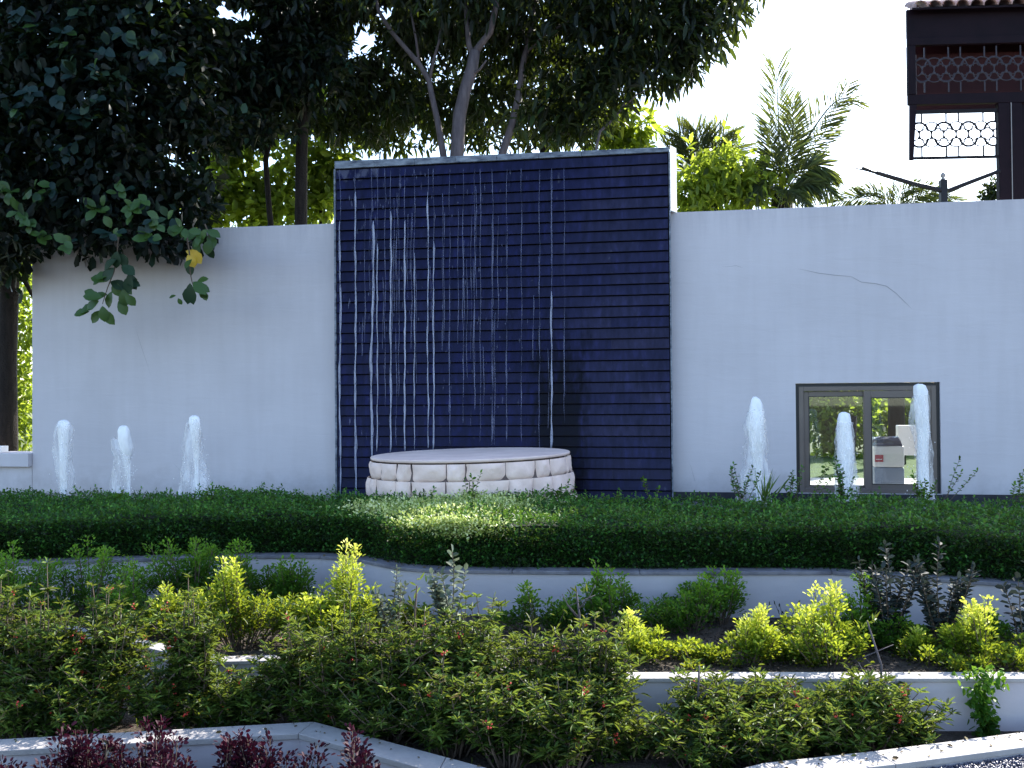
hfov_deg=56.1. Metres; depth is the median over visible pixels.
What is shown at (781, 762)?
fallen leaves
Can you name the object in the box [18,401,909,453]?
garden ground
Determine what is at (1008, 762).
pebbles
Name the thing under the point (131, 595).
green shrub
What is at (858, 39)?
sky
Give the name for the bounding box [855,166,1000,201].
lamp post
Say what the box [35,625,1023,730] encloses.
retaining wall
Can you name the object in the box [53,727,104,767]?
purple shrub
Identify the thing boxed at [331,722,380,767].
purple shrub
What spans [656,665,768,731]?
narrow leaved shrub
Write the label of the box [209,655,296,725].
narrow leaved shrub
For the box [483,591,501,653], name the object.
tall weed
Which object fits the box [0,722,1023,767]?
retaining wall
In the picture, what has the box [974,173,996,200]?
distant tree
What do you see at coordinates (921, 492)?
weed
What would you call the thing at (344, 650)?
narrow leaved shrub
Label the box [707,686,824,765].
narrow leaved shrub
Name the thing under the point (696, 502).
pool water
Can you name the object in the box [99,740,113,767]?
tall weed
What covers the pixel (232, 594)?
golden shrub
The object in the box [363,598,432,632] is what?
golden shrub
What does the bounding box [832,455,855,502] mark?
weed
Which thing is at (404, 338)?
water trickle
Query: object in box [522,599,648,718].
narrow leaved shrub
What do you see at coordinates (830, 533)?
clipped hedge
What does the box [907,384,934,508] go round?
foam jet
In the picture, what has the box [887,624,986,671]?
golden shrub
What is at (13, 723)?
narrow leaved shrub
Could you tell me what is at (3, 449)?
coping block
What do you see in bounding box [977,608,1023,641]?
green shrub
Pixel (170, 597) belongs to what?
golden shrub
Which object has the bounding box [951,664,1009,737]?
vine
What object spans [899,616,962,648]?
green shrub
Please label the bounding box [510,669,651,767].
narrow leaved shrub
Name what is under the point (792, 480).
weed
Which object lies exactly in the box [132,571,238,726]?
narrow leaved shrub
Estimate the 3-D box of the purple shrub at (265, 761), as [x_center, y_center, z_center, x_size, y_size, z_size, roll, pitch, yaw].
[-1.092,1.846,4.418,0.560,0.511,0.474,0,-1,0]
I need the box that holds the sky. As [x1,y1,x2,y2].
[1,0,995,402]
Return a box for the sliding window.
[792,382,948,499]
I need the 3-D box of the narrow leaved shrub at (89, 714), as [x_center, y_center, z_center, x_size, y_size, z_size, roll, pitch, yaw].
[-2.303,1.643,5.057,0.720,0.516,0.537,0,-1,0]
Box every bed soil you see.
[0,691,1023,767]
[15,597,1022,671]
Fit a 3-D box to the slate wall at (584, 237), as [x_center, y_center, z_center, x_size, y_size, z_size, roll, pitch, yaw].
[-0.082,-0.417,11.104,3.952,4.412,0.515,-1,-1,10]
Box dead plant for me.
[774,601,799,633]
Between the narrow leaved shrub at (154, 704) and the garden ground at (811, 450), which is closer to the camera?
the narrow leaved shrub at (154, 704)
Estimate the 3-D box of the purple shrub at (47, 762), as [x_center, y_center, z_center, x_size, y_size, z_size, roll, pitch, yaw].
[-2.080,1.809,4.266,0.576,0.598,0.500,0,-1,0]
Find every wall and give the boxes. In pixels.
[0,451,31,491]
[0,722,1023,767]
[1,552,1023,633]
[32,224,334,495]
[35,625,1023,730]
[334,145,676,499]
[671,199,1023,502]
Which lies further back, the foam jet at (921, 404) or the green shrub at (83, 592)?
the foam jet at (921, 404)
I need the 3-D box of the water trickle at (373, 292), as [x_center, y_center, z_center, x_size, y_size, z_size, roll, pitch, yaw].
[-1.615,-0.325,11.113,0.082,3.139,0.012,-1,-1,10]
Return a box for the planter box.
[896,425,917,482]
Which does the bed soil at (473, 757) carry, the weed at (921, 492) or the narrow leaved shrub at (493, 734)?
the narrow leaved shrub at (493, 734)
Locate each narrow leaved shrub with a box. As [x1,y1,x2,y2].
[0,557,104,730]
[0,570,65,702]
[0,666,88,741]
[8,578,160,732]
[8,646,141,736]
[114,657,198,730]
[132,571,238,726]
[166,666,271,728]
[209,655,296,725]
[233,611,331,722]
[268,675,348,729]
[282,589,424,731]
[329,651,428,747]
[331,600,479,738]
[378,647,504,759]
[417,586,531,693]
[441,672,573,767]
[461,617,587,708]
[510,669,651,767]
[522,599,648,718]
[563,673,660,762]
[593,702,691,767]
[629,690,771,767]
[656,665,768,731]
[694,663,812,745]
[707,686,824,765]
[752,673,864,751]
[782,687,906,757]
[804,662,929,751]
[864,681,960,748]
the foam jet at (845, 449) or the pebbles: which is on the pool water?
the foam jet at (845, 449)
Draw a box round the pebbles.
[926,755,1023,767]
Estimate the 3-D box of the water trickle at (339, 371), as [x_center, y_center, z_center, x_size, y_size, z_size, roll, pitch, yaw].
[-2.003,-0.313,11.181,0.050,3.189,0.009,-1,-1,10]
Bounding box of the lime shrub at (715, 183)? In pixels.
[670,115,794,211]
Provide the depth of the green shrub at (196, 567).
7.04 m
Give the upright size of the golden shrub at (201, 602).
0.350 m
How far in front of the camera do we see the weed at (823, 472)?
8.27 m
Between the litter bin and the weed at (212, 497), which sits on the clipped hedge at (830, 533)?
the weed at (212, 497)
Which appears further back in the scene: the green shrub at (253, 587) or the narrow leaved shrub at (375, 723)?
the green shrub at (253, 587)
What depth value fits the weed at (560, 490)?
8.32 m
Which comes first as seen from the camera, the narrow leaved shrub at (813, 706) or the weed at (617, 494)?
the narrow leaved shrub at (813, 706)
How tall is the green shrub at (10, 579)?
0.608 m
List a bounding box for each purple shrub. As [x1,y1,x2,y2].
[0,721,116,767]
[0,754,27,767]
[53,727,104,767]
[91,714,181,767]
[117,728,196,767]
[211,726,261,767]
[222,730,335,767]
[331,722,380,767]
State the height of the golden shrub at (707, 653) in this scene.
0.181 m
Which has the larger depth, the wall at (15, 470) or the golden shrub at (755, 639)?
the wall at (15, 470)
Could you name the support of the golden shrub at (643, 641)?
on the bed soil at (890, 667)
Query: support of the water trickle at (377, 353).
attached to the slate wall at (584, 237)
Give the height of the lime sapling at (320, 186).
6.652 m
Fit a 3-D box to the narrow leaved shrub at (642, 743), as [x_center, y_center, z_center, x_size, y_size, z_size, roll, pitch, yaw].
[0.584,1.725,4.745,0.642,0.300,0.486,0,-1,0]
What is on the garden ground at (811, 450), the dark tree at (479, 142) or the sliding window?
the dark tree at (479, 142)
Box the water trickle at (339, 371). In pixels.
[338,223,341,492]
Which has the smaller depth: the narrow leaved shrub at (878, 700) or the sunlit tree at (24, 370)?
the narrow leaved shrub at (878, 700)
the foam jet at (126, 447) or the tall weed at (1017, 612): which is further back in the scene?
the foam jet at (126, 447)
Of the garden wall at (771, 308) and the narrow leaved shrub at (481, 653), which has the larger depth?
the garden wall at (771, 308)
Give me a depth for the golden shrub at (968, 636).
5.41 m
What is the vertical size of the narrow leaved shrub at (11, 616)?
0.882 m
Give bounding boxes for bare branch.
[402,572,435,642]
[562,584,594,647]
[676,655,711,721]
[859,611,893,686]
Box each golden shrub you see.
[95,580,196,639]
[179,556,309,651]
[186,589,249,631]
[267,538,381,640]
[279,592,368,644]
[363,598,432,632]
[610,606,678,665]
[664,635,748,670]
[719,603,789,666]
[763,634,834,667]
[771,579,874,669]
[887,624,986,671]
[936,594,1023,671]
[993,632,1023,666]
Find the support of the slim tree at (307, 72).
on the garden ground at (811, 450)
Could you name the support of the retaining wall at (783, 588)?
on the bed soil at (890, 667)
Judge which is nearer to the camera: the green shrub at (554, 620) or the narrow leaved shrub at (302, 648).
the narrow leaved shrub at (302, 648)
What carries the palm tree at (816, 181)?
on the garden ground at (811, 450)
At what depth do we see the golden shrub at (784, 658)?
5.47 m
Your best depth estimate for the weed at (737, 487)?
8.40 m
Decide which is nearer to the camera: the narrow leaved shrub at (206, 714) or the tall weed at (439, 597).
the narrow leaved shrub at (206, 714)
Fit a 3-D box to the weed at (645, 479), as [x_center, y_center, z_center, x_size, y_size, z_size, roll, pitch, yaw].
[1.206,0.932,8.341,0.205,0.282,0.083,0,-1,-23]
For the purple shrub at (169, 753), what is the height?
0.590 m
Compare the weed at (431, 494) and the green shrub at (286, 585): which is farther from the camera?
the weed at (431, 494)
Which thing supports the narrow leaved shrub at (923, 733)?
on the bed soil at (473, 757)
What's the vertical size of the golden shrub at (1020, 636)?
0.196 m
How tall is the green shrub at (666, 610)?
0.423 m
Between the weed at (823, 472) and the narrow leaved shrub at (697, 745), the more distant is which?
the weed at (823, 472)
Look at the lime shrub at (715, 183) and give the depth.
13.21 m
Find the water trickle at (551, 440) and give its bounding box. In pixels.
[550,291,552,447]
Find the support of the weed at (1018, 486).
on the clipped hedge at (830, 533)
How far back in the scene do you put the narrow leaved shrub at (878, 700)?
4.77 m
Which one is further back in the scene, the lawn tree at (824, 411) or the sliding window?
the lawn tree at (824, 411)
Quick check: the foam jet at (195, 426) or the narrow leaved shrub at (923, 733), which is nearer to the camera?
the narrow leaved shrub at (923, 733)
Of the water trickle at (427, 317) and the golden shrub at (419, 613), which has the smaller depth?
the golden shrub at (419, 613)
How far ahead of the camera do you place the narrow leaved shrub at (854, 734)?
4.63 m
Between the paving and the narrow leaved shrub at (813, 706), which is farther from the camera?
the paving
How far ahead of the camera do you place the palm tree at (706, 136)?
15.48 m
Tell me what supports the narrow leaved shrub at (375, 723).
on the bed soil at (473, 757)
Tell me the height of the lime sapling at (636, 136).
6.007 m
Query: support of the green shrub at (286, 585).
on the bed soil at (890, 667)
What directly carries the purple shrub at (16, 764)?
on the ground
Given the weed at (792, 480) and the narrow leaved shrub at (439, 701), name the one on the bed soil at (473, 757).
the narrow leaved shrub at (439, 701)
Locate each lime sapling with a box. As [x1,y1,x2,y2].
[178,134,308,227]
[256,87,371,224]
[579,87,669,150]
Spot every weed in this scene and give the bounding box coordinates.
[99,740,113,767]
[113,489,124,500]
[199,486,216,501]
[371,564,408,635]
[416,485,436,501]
[427,544,469,643]
[462,469,481,499]
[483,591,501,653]
[554,479,576,504]
[610,488,620,502]
[640,475,660,506]
[729,461,760,502]
[782,465,804,498]
[809,463,832,497]
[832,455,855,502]
[850,539,919,647]
[901,536,980,649]
[910,469,936,502]
[944,455,977,501]
[995,560,1023,642]
[1009,469,1023,502]
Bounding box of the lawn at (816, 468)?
[810,454,915,477]
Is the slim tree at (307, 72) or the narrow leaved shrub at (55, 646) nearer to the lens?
the narrow leaved shrub at (55, 646)
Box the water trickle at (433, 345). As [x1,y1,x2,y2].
[432,242,434,448]
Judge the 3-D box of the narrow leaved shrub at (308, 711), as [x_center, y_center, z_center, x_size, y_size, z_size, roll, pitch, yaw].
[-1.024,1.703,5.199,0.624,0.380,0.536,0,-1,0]
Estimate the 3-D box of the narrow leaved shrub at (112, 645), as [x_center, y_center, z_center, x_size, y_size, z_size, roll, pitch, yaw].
[-2.270,1.488,5.276,0.756,0.827,0.559,-1,-1,24]
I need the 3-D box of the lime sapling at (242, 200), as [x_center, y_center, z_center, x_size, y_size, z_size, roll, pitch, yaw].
[-4.312,-1.501,15.523,2.304,5.985,1.556,0,-1,0]
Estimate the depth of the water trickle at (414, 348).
11.03 m
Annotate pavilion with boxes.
[904,0,1023,199]
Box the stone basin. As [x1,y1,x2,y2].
[366,447,576,501]
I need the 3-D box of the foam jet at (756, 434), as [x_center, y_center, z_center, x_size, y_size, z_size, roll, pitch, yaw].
[2.371,0.734,9.396,0.365,1.225,0.309,0,-1,0]
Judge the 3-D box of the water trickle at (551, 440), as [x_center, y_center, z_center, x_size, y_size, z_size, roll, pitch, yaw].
[0.440,-0.162,10.749,0.038,1.759,0.009,-1,-1,10]
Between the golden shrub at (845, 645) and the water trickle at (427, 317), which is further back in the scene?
the water trickle at (427, 317)
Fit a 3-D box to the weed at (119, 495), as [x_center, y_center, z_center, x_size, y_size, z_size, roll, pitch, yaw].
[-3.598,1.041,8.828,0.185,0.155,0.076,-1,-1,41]
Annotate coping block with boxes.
[0,446,7,452]
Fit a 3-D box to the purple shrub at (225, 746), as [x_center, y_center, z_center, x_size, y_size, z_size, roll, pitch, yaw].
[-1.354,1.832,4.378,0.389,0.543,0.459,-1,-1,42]
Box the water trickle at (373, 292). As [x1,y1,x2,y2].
[369,221,374,455]
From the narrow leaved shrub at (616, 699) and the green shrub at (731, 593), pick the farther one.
the green shrub at (731, 593)
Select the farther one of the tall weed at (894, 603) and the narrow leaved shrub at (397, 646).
the tall weed at (894, 603)
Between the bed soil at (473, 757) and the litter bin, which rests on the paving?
the litter bin
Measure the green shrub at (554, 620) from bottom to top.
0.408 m
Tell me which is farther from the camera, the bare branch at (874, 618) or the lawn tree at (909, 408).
the lawn tree at (909, 408)
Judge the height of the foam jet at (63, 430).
1.043 m
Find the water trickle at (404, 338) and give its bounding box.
[403,221,405,450]
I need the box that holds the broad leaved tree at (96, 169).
[0,0,300,450]
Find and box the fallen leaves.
[14,552,1022,767]
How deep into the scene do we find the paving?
12.87 m
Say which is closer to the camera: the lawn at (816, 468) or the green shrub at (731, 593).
the green shrub at (731, 593)
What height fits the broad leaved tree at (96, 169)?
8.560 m
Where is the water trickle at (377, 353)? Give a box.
[376,246,377,450]
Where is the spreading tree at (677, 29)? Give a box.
[198,0,765,168]
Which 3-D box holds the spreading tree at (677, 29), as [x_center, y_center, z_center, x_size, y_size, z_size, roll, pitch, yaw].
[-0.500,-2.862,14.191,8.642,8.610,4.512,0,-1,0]
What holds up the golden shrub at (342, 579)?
on the bed soil at (890, 667)
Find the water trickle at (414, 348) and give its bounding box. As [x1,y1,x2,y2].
[413,270,414,434]
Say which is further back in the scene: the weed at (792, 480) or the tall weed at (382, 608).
the weed at (792, 480)
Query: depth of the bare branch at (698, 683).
4.78 m
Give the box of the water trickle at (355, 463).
[354,192,356,493]
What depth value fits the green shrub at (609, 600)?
6.28 m
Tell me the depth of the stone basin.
8.92 m
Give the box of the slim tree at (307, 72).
[188,0,388,225]
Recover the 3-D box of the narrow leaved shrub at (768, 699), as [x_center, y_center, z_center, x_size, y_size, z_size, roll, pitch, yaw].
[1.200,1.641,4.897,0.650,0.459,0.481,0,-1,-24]
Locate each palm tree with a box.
[656,103,758,174]
[741,41,878,208]
[816,175,969,464]
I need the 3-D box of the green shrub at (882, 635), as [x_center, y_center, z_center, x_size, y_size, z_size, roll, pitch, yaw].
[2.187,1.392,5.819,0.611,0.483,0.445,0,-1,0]
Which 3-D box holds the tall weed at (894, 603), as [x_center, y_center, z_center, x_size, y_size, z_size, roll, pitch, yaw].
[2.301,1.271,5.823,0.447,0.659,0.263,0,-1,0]
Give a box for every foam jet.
[49,419,75,496]
[113,425,135,494]
[173,415,208,499]
[743,397,767,505]
[833,412,856,501]
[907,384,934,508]
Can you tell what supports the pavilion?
on the garden ground at (811, 450)
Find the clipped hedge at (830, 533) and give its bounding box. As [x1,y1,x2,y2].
[0,482,1023,582]
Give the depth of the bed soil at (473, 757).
4.78 m
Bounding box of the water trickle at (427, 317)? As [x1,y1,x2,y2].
[426,200,428,447]
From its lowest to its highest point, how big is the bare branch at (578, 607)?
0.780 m
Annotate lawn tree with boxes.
[809,383,887,460]
[856,382,917,440]
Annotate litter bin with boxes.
[872,436,903,483]
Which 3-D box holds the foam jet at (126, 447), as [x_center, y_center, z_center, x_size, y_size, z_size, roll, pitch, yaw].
[-3.983,0.914,9.889,0.360,0.979,0.247,0,-1,0]
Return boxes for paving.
[810,478,915,484]
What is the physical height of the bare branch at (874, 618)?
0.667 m
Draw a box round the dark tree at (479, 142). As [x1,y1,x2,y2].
[245,0,653,158]
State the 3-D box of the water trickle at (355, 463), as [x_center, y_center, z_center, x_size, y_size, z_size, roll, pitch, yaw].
[-1.819,-0.465,11.151,0.043,3.545,0.011,-1,-1,10]
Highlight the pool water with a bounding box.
[3,492,1023,510]
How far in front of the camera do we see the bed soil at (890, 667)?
5.75 m
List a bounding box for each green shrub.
[0,539,65,620]
[23,534,162,619]
[78,560,164,627]
[142,536,258,603]
[182,538,310,608]
[258,553,317,610]
[487,579,592,633]
[569,558,645,633]
[630,572,727,634]
[672,565,750,625]
[824,572,930,651]
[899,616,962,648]
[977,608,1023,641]
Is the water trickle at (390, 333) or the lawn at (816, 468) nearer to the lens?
the water trickle at (390, 333)
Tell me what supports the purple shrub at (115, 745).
on the ground
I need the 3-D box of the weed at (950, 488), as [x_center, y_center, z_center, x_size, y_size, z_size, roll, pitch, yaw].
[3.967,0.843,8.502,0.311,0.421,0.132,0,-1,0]
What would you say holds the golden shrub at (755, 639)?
on the bed soil at (890, 667)
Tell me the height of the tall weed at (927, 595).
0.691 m
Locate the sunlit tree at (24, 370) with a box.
[17,258,31,450]
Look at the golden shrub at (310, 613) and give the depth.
5.88 m
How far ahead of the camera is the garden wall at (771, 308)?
10.38 m
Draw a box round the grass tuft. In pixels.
[752,469,792,501]
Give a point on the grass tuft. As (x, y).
(767, 492)
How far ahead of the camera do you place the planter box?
11.54 m
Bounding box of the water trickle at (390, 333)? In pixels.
[389,211,391,446]
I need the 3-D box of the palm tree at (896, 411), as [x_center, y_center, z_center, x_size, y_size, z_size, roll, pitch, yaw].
[6.428,-1.041,16.023,2.680,5.006,0.554,0,-1,0]
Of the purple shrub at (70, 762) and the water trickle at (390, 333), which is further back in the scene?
the water trickle at (390, 333)
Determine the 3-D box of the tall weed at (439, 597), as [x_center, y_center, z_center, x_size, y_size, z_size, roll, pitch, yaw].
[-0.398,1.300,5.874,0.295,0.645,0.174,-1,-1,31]
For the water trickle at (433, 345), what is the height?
2.378 m
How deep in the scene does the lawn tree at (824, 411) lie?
17.81 m
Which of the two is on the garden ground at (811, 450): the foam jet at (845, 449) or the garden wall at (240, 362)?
the garden wall at (240, 362)
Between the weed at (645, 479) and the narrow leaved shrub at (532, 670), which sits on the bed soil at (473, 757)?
the narrow leaved shrub at (532, 670)

